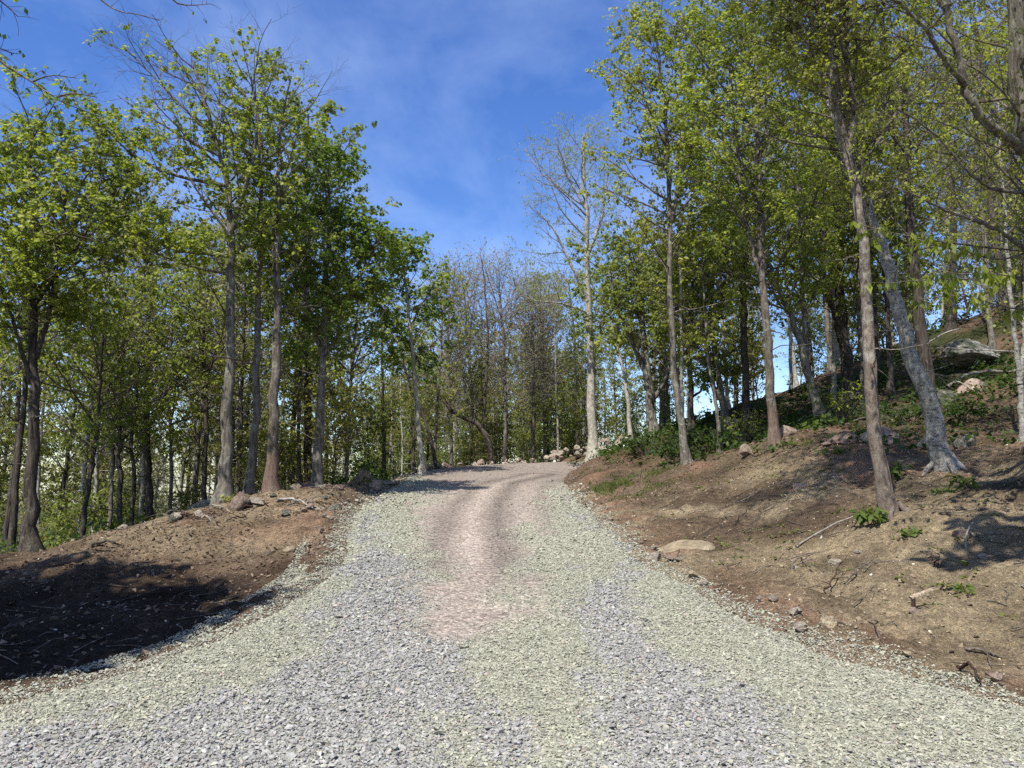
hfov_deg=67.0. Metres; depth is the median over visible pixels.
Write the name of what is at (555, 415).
forest tree
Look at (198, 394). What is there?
forest tree
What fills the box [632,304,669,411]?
forest tree
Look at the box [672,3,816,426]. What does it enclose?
forest tree
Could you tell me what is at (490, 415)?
forest tree
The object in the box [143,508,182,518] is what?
dead stick
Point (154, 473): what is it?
forest tree
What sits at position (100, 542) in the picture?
fallen branch
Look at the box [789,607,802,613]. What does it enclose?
cobble
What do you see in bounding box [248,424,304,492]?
sapling
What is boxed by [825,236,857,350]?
forest tree
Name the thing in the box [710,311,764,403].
sapling
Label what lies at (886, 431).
boulder
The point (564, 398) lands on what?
forest tree
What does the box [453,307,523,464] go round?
forest tree
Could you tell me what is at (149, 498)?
forest tree
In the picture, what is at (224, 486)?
maple tree
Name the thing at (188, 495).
sapling
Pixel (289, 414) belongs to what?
forest tree
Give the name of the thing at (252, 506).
dead stick
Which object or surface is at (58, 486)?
forest tree
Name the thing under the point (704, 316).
young tree
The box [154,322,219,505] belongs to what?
forest tree
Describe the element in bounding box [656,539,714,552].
slab rock
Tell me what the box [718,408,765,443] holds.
shrub
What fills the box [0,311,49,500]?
forest tree
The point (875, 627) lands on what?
fallen branch
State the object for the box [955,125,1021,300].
forest tree
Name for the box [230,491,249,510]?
boulder
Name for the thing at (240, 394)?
young tree
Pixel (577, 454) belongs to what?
rim stone
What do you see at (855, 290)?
forest tree
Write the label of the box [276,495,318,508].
fallen branch
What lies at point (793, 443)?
leafy plant
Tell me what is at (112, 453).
young tree
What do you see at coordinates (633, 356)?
grey tree
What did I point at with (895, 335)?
sapling
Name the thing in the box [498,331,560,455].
forest tree
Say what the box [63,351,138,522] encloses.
forest tree
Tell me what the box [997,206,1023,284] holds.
sapling
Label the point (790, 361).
forest tree
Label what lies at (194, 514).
dead stick
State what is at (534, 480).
gravel road
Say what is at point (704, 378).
dark tree
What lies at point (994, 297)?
forest tree
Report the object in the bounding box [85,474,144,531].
sapling
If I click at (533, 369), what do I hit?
bare tree
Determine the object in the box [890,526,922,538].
leafy plant
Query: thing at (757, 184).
maple tree
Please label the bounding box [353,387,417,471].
forest tree
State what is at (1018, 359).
young tree
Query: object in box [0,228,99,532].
forest tree
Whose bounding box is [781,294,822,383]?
forest tree
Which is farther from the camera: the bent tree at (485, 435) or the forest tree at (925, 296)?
the forest tree at (925, 296)
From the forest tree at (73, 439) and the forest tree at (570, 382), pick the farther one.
the forest tree at (570, 382)
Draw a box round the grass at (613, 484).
[579,458,707,500]
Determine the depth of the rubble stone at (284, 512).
12.67 m
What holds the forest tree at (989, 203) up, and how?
on the ground at (1006, 644)
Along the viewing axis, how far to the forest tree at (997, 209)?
33.80 m
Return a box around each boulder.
[184,500,210,510]
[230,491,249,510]
[247,497,265,504]
[353,468,371,481]
[369,480,381,489]
[382,480,400,484]
[739,444,752,457]
[780,425,797,436]
[793,483,806,491]
[822,431,858,446]
[862,432,867,441]
[881,426,898,444]
[917,436,926,449]
[937,390,958,402]
[941,338,1005,368]
[952,529,971,538]
[953,435,976,447]
[957,378,986,396]
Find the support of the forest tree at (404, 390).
on the ground at (1006, 644)
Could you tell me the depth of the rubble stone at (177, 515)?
12.32 m
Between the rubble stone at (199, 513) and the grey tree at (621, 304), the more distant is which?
the grey tree at (621, 304)
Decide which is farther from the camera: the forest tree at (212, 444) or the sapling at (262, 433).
the forest tree at (212, 444)
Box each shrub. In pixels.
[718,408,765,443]
[803,377,864,425]
[880,403,947,425]
[914,394,1011,419]
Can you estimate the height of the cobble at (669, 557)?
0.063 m
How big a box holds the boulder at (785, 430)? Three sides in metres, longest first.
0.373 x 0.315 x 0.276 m
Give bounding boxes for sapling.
[17,514,76,548]
[39,480,144,549]
[56,476,161,529]
[64,504,136,540]
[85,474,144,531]
[151,477,211,519]
[214,420,285,494]
[236,408,303,489]
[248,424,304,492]
[290,359,382,484]
[324,391,407,479]
[370,456,410,478]
[426,445,468,467]
[437,432,476,465]
[456,425,494,465]
[475,411,519,463]
[510,424,540,462]
[513,451,541,462]
[525,420,556,462]
[532,385,581,461]
[549,407,598,455]
[596,408,625,448]
[610,387,657,440]
[633,414,658,433]
[640,368,688,427]
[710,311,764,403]
[727,333,783,399]
[785,305,825,376]
[820,295,884,361]
[845,270,911,347]
[847,286,893,354]
[883,254,931,336]
[898,272,940,335]
[925,258,975,320]
[989,240,1023,294]
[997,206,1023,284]
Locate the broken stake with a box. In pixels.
[909,588,934,607]
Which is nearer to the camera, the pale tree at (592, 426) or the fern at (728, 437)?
the fern at (728, 437)
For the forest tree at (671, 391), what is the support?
on the ground at (1006, 644)
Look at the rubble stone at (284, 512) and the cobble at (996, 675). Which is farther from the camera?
the rubble stone at (284, 512)
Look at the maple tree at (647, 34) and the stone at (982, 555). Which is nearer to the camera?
the stone at (982, 555)
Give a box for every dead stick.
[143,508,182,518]
[180,510,223,523]
[215,507,245,521]
[231,502,253,510]
[315,485,343,489]
[315,497,342,505]
[326,491,349,504]
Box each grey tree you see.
[565,203,728,438]
[596,232,714,429]
[678,89,867,421]
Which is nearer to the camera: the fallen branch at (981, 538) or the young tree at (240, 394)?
the fallen branch at (981, 538)
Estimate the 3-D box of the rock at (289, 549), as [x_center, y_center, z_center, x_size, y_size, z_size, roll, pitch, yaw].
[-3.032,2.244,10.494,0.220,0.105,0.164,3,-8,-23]
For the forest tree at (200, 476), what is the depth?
39.48 m
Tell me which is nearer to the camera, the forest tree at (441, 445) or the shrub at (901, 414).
the shrub at (901, 414)
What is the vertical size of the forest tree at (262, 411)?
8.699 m
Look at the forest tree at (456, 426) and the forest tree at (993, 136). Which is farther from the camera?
the forest tree at (456, 426)
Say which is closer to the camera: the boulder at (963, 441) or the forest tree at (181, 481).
the boulder at (963, 441)
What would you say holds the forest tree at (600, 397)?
on the ground at (1006, 644)
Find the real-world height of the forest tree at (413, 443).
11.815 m
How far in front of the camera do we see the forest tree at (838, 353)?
28.07 m
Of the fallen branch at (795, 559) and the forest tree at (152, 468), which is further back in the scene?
the forest tree at (152, 468)
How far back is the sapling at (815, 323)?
28.29 m
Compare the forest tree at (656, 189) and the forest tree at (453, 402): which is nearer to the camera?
the forest tree at (656, 189)
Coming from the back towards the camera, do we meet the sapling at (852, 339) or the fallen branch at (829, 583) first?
the sapling at (852, 339)
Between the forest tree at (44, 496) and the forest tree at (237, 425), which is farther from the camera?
the forest tree at (44, 496)
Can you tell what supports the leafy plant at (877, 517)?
on the ground at (1006, 644)
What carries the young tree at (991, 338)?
on the ground at (1006, 644)
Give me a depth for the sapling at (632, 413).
36.44 m
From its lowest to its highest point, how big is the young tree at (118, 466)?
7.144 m
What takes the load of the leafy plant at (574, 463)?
on the ground at (1006, 644)
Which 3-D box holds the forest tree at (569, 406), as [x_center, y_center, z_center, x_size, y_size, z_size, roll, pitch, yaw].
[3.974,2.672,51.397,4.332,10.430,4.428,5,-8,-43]
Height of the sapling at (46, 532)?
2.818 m
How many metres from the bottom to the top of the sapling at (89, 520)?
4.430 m
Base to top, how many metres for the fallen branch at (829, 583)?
0.346 m
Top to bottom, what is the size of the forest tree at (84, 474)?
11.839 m
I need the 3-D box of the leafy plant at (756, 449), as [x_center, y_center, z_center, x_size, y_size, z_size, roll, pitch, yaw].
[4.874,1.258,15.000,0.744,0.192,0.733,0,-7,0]
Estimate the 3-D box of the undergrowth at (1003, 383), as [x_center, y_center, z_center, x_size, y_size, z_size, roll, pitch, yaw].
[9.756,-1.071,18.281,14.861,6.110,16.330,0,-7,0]
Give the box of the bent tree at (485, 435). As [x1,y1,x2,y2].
[397,258,505,463]
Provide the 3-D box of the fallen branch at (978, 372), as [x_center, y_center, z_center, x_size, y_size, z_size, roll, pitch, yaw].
[10.584,-0.227,17.484,1.426,0.634,0.353,-3,-8,26]
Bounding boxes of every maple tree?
[0,0,219,131]
[0,54,204,551]
[0,159,117,551]
[49,4,330,505]
[180,25,324,494]
[225,119,409,485]
[234,49,353,493]
[348,227,460,474]
[577,0,743,465]
[609,0,843,450]
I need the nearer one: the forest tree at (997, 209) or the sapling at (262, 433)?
the sapling at (262, 433)
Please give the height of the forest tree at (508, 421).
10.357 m
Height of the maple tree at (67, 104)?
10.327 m
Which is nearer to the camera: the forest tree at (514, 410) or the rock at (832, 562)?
the rock at (832, 562)
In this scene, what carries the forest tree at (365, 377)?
on the ground at (1006, 644)
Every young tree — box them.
[0,268,189,538]
[3,265,199,530]
[12,264,234,526]
[12,276,266,521]
[27,250,225,525]
[88,238,293,499]
[147,238,342,495]
[239,250,376,482]
[287,276,413,483]
[633,207,772,452]
[910,26,1023,349]
[910,57,1023,441]
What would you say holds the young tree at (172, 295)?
on the ground at (1006, 644)
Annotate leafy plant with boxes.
[220,494,249,501]
[567,458,588,467]
[747,444,774,452]
[775,438,813,445]
[813,447,849,455]
[845,507,889,525]
[889,460,912,480]
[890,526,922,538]
[923,486,960,494]
[926,555,944,566]
[936,581,987,593]
[946,475,982,491]
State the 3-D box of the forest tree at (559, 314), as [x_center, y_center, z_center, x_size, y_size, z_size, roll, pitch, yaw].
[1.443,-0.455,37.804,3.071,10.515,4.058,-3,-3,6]
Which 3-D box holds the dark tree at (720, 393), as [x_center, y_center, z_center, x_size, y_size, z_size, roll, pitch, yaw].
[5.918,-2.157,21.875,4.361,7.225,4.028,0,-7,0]
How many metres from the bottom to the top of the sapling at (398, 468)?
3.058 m
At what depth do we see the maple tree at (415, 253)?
23.23 m
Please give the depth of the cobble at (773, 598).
6.55 m
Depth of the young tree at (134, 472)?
17.87 m
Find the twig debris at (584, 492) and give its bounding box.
[0,390,1023,675]
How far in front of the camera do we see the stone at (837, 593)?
6.71 m
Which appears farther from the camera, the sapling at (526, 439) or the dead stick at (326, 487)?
the sapling at (526, 439)
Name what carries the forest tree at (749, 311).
on the ground at (1006, 644)
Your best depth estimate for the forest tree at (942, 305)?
35.08 m
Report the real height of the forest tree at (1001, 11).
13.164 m
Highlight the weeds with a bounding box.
[662,417,1023,618]
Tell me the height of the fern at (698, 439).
0.750 m
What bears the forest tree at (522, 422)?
on the ground at (1006, 644)
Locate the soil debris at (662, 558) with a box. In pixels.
[0,412,1023,692]
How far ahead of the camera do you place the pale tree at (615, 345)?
33.56 m
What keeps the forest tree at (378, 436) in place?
on the ground at (1006, 644)
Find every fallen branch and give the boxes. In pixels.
[89,537,126,545]
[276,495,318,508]
[733,488,760,504]
[790,546,819,568]
[796,514,858,547]
[820,550,864,593]
[843,548,879,584]
[844,417,886,424]
[874,619,880,643]
[929,328,964,341]
[946,360,1015,388]
[946,661,1023,688]
[964,522,972,548]
[965,647,1015,662]
[975,533,1023,555]
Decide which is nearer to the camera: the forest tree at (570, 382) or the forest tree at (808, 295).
the forest tree at (808, 295)
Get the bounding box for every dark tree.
[631,227,755,434]
[643,191,796,428]
[717,44,933,406]
[774,0,1013,412]
[809,155,978,400]
[877,20,1022,332]
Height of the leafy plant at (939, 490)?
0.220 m
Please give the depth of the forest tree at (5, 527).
18.70 m
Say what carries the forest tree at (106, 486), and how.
on the ground at (1006, 644)
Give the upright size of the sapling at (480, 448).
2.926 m
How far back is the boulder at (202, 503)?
15.27 m
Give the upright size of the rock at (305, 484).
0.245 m
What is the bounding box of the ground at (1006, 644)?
[0,298,1023,706]
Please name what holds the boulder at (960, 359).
on the ground at (1006, 644)
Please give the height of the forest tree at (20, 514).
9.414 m
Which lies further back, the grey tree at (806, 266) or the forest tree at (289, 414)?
the forest tree at (289, 414)
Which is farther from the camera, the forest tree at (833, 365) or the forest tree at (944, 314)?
the forest tree at (944, 314)
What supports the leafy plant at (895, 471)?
on the ground at (1006, 644)
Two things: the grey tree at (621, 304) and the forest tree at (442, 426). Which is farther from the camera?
the forest tree at (442, 426)
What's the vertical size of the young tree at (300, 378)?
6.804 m
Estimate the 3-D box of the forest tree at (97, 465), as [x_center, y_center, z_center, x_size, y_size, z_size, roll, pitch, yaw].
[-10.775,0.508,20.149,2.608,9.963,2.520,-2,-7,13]
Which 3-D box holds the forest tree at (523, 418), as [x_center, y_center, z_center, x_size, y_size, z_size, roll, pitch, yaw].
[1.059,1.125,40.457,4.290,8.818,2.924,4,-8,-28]
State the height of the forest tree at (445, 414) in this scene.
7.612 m
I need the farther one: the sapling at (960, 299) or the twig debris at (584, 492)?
the sapling at (960, 299)
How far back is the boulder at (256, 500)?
13.19 m
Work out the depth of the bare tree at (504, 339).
33.28 m
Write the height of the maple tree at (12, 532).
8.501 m
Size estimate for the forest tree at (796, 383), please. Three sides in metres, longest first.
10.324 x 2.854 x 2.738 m
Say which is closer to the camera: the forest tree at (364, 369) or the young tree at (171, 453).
the young tree at (171, 453)
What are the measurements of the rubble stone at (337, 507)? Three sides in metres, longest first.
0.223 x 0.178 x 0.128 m
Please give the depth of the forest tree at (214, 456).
29.54 m
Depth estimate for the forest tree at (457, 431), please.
56.81 m
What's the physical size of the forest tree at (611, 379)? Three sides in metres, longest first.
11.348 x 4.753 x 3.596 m
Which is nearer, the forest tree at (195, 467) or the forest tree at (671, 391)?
the forest tree at (195, 467)
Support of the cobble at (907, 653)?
on the ground at (1006, 644)
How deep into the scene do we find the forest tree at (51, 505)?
33.59 m
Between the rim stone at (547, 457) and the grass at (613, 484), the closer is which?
the grass at (613, 484)
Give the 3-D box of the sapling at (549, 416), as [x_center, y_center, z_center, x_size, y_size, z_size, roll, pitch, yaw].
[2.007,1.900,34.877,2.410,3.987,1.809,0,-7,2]
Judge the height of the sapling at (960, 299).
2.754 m
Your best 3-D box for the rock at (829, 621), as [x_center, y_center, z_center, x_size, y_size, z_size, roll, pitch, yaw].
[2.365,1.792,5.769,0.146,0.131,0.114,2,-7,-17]
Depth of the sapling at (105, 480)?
24.82 m
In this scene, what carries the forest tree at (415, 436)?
on the ground at (1006, 644)
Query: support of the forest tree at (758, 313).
on the ground at (1006, 644)
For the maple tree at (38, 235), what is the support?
on the ground at (1006, 644)
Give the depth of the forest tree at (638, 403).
60.63 m
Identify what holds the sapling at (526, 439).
on the ground at (1006, 644)
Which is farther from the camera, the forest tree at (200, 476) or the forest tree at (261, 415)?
the forest tree at (200, 476)
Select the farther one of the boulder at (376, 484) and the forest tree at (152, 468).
the forest tree at (152, 468)
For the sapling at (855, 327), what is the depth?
24.42 m
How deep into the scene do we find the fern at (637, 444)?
20.34 m
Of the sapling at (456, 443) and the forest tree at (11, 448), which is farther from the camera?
the sapling at (456, 443)
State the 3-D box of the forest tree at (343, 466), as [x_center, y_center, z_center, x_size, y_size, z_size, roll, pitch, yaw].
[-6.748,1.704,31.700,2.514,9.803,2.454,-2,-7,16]
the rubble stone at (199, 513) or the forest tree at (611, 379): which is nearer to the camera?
the rubble stone at (199, 513)
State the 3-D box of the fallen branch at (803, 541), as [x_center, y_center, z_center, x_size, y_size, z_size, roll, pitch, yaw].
[3.720,1.682,9.029,1.138,0.403,0.114,3,-8,-23]
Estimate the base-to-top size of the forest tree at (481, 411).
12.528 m
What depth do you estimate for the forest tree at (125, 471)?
45.31 m
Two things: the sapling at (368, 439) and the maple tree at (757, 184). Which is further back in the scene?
the sapling at (368, 439)
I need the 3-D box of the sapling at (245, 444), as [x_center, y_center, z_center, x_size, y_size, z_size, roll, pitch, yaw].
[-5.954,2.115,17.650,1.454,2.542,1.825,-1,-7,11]
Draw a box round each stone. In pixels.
[168,515,179,522]
[174,512,183,518]
[193,510,202,516]
[280,509,289,515]
[305,503,313,507]
[331,504,340,509]
[334,484,344,489]
[477,459,484,464]
[544,455,550,460]
[574,451,580,457]
[833,591,840,596]
[854,549,861,553]
[908,607,918,613]
[977,553,987,558]
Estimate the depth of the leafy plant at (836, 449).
12.89 m
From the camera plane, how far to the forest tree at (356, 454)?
61.70 m
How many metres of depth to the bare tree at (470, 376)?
34.21 m
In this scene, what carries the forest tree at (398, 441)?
on the ground at (1006, 644)
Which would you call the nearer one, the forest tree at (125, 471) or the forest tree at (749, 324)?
the forest tree at (749, 324)
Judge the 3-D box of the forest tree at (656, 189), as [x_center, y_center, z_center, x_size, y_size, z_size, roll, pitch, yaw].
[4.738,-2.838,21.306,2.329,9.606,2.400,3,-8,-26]
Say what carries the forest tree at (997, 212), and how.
on the ground at (1006, 644)
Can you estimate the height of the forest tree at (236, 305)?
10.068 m
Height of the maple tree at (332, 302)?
8.403 m
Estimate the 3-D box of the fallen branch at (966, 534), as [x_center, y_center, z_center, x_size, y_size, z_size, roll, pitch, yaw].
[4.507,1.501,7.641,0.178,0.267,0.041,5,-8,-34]
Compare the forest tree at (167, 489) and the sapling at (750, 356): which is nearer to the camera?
the sapling at (750, 356)
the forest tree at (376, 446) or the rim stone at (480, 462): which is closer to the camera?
the rim stone at (480, 462)
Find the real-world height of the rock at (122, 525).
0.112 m
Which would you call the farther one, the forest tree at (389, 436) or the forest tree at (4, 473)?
the forest tree at (389, 436)
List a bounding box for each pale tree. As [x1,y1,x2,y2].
[500,110,633,462]
[556,252,651,446]
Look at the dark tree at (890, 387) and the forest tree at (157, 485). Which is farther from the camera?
the forest tree at (157, 485)
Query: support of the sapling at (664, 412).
on the ground at (1006, 644)
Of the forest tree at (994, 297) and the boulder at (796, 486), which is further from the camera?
the forest tree at (994, 297)
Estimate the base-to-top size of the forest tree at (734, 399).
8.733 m
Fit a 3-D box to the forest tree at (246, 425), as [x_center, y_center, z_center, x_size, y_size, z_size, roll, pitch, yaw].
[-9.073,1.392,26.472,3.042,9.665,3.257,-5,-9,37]
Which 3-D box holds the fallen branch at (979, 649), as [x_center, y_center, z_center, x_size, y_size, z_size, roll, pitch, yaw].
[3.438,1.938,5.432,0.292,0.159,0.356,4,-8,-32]
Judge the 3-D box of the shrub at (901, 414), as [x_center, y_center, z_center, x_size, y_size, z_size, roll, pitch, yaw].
[7.771,0.583,15.046,1.298,0.502,1.182,-2,-7,19]
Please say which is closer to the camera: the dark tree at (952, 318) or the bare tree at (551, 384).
the dark tree at (952, 318)
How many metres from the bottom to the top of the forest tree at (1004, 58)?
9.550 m
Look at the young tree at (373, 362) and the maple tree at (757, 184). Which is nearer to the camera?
the maple tree at (757, 184)
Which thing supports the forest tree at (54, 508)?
on the ground at (1006, 644)
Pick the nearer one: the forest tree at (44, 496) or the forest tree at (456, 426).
the forest tree at (44, 496)
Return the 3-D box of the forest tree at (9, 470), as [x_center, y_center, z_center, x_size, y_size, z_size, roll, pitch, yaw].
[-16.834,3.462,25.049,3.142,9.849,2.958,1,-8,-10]
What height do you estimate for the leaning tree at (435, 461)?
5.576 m
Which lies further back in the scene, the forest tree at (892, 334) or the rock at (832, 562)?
the forest tree at (892, 334)
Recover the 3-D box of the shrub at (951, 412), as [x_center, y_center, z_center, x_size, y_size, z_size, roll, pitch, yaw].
[8.428,0.471,14.544,1.395,0.468,1.581,2,-7,-17]
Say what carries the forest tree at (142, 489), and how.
on the ground at (1006, 644)
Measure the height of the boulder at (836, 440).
0.314 m
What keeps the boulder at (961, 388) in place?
on the ground at (1006, 644)
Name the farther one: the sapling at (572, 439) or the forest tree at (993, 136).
the sapling at (572, 439)
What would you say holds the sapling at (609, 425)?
on the ground at (1006, 644)
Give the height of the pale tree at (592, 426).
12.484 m
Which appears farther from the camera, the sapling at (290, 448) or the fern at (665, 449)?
the sapling at (290, 448)
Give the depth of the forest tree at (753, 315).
41.05 m
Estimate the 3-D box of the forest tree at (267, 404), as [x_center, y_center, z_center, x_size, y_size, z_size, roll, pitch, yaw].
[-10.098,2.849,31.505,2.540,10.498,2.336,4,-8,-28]
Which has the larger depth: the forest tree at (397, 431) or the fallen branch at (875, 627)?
the forest tree at (397, 431)
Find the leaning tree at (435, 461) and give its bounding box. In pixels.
[366,316,445,469]
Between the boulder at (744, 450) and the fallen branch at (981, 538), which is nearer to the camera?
the fallen branch at (981, 538)
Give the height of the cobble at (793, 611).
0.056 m
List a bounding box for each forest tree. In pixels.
[0,208,85,553]
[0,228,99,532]
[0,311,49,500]
[0,331,55,522]
[0,342,46,524]
[0,351,51,535]
[0,395,27,513]
[0,421,64,547]
[1,502,23,546]
[4,390,77,540]
[8,294,104,542]
[17,167,158,532]
[18,417,100,544]
[21,367,156,538]
[43,484,78,537]
[45,461,78,526]
[47,367,110,520]
[53,222,168,534]
[55,280,168,527]
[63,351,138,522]
[65,405,128,487]
[68,291,172,537]
[84,188,196,521]
[90,461,139,505]
[96,151,221,520]
[101,197,193,523]
[115,421,165,514]
[117,395,187,509]
[117,432,173,517]
[119,220,267,503]
[123,449,183,516]
[128,366,189,521]
[152,267,224,510]
[153,466,177,516]
[153,486,168,515]
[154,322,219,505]
[160,279,245,499]
[174,141,294,459]
[174,425,213,504]
[174,451,211,502]
[175,386,218,499]
[180,198,265,490]
[185,195,292,491]
[187,290,262,485]
[190,330,239,491]
[199,361,235,493]
[209,287,285,491]
[226,87,405,482]
[234,357,282,483]
[234,381,281,464]
[240,216,335,489]
[244,329,287,488]
[260,273,362,462]
[260,296,314,489]
[279,353,349,489]
[282,188,348,483]
[290,290,365,476]
[292,346,331,451]
[328,437,350,476]
[329,313,374,482]
[329,415,379,481]
[337,355,391,475]
[351,421,370,462]
[353,377,411,470]
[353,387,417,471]
[356,257,427,479]
[361,404,396,474]
[362,414,409,461]
[363,393,409,478]
[372,373,414,477]
[374,330,446,472]
[377,338,423,474]
[377,378,412,479]
[387,302,446,471]
[389,267,479,469]
[394,382,462,468]
[394,407,420,472]
[396,375,448,468]
[404,345,452,466]
[421,354,467,451]
[423,371,463,463]
[430,340,468,465]
[433,372,459,460]
[437,385,469,462]
[442,388,469,463]
[447,337,506,461]
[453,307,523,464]
[454,373,497,459]
[458,367,514,464]
[459,356,510,464]
[466,375,503,463]
[469,317,528,463]
[479,347,511,463]
[488,374,522,463]
[490,326,562,459]
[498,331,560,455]
[498,351,553,458]
[500,338,558,462]
[511,268,570,461]
[511,365,531,452]
[512,381,571,458]
[533,296,579,460]
[535,354,572,456]
[540,343,582,456]
[546,352,604,458]
[547,267,606,445]
[554,308,620,452]
[554,337,616,452]
[567,336,606,450]
[574,291,622,422]
[581,373,611,431]
[594,315,641,442]
[595,363,627,443]
[597,215,687,406]
[603,343,645,446]
[619,380,644,432]
[620,389,644,429]
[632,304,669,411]
[638,123,729,411]
[647,222,719,427]
[657,375,686,409]
[659,281,715,420]
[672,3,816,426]
[674,134,739,408]
[676,349,702,417]
[699,179,749,405]
[710,251,786,384]
[718,166,774,365]
[718,248,776,399]
[725,281,760,355]
[733,297,773,397]
[740,28,945,406]
[747,128,822,387]
[751,83,852,372]
[754,129,821,389]
[772,184,833,370]
[776,234,830,379]
[777,94,869,400]
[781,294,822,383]
[790,121,852,367]
[810,30,927,368]
[814,294,831,373]
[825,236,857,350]
[847,213,903,344]
[861,103,902,345]
[872,59,955,313]
[883,193,940,334]
[908,233,939,313]
[911,25,992,326]
[916,0,1023,204]
[918,135,974,320]
[929,0,1014,306]
[937,155,1002,312]
[938,42,1013,287]
[951,1,1023,298]
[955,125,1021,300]
[957,159,1023,299]
[959,166,997,305]
[963,112,1023,295]
[985,37,1023,229]
[992,155,1023,268]
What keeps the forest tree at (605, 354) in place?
on the ground at (1006, 644)
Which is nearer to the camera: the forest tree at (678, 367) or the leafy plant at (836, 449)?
the leafy plant at (836, 449)
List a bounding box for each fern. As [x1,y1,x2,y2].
[614,433,673,454]
[646,439,702,462]
[669,424,732,453]
[703,424,762,447]
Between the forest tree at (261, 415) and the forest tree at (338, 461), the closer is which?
the forest tree at (261, 415)
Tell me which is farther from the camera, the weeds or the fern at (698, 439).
the fern at (698, 439)
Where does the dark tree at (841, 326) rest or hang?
on the ground at (1006, 644)
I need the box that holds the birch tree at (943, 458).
[700,2,978,474]
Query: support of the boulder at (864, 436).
on the ground at (1006, 644)
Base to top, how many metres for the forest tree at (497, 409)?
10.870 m
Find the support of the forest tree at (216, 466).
on the ground at (1006, 644)
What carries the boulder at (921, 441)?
on the ground at (1006, 644)
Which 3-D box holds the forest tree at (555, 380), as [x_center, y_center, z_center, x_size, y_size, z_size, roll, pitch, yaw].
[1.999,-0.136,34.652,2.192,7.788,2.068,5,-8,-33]
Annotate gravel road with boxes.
[0,462,1023,767]
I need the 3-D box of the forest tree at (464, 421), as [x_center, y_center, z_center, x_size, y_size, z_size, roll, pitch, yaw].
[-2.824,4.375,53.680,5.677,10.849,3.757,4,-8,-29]
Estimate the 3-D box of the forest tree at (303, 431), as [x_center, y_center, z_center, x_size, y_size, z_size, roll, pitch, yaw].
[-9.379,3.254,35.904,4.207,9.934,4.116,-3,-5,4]
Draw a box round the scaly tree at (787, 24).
[691,0,1003,518]
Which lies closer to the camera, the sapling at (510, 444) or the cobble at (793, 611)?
the cobble at (793, 611)
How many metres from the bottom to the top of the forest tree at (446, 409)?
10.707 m
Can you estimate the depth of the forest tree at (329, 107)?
21.00 m
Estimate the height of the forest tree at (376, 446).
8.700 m
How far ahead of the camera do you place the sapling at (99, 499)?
18.91 m
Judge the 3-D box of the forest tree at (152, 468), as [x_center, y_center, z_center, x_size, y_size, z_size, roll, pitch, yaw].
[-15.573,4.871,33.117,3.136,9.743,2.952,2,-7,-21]
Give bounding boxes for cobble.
[666,555,674,559]
[687,570,697,576]
[699,579,708,584]
[768,594,778,601]
[788,608,798,615]
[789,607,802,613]
[794,623,806,630]
[901,650,911,655]
[985,672,1002,681]
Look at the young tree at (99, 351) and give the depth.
15.99 m
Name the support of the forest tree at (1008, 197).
on the ground at (1006, 644)
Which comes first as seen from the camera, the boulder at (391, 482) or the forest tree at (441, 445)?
the boulder at (391, 482)
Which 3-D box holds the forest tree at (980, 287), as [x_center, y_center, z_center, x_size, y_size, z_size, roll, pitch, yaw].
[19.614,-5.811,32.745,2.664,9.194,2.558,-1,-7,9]
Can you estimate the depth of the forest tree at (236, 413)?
21.66 m
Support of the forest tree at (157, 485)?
on the ground at (1006, 644)
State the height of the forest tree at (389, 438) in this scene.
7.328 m
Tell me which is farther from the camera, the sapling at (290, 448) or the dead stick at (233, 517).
the sapling at (290, 448)
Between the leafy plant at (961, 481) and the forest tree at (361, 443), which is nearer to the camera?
the leafy plant at (961, 481)
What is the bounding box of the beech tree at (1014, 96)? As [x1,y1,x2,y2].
[829,0,1023,323]
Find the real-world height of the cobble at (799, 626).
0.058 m
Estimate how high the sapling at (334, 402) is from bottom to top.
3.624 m
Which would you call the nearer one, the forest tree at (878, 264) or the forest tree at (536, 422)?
the forest tree at (878, 264)
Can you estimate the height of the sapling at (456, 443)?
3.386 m
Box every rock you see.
[117,524,128,529]
[283,546,295,551]
[290,483,314,489]
[647,551,660,561]
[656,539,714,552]
[819,616,838,628]
[828,559,841,565]
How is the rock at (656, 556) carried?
on the ground at (1006, 644)
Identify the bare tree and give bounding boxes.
[409,244,510,463]
[414,240,504,465]
[456,236,549,461]
[478,253,571,458]
[497,252,585,461]
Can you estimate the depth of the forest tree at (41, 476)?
34.71 m
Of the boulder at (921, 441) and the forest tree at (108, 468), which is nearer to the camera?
the boulder at (921, 441)
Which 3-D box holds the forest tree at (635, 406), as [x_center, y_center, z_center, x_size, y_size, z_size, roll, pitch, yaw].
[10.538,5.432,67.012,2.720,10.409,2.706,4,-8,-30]
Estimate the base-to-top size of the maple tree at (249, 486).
9.337 m
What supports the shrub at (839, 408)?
on the ground at (1006, 644)
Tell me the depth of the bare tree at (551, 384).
36.30 m
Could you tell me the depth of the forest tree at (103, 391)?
22.43 m
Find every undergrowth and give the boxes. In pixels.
[0,459,403,552]
[584,290,1023,467]
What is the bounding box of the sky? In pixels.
[0,0,1023,507]
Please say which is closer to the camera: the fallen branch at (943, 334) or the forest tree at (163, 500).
the fallen branch at (943, 334)
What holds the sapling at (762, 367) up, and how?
on the ground at (1006, 644)
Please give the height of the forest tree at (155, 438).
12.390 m
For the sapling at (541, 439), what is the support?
on the ground at (1006, 644)
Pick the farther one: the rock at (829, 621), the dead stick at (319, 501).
the dead stick at (319, 501)

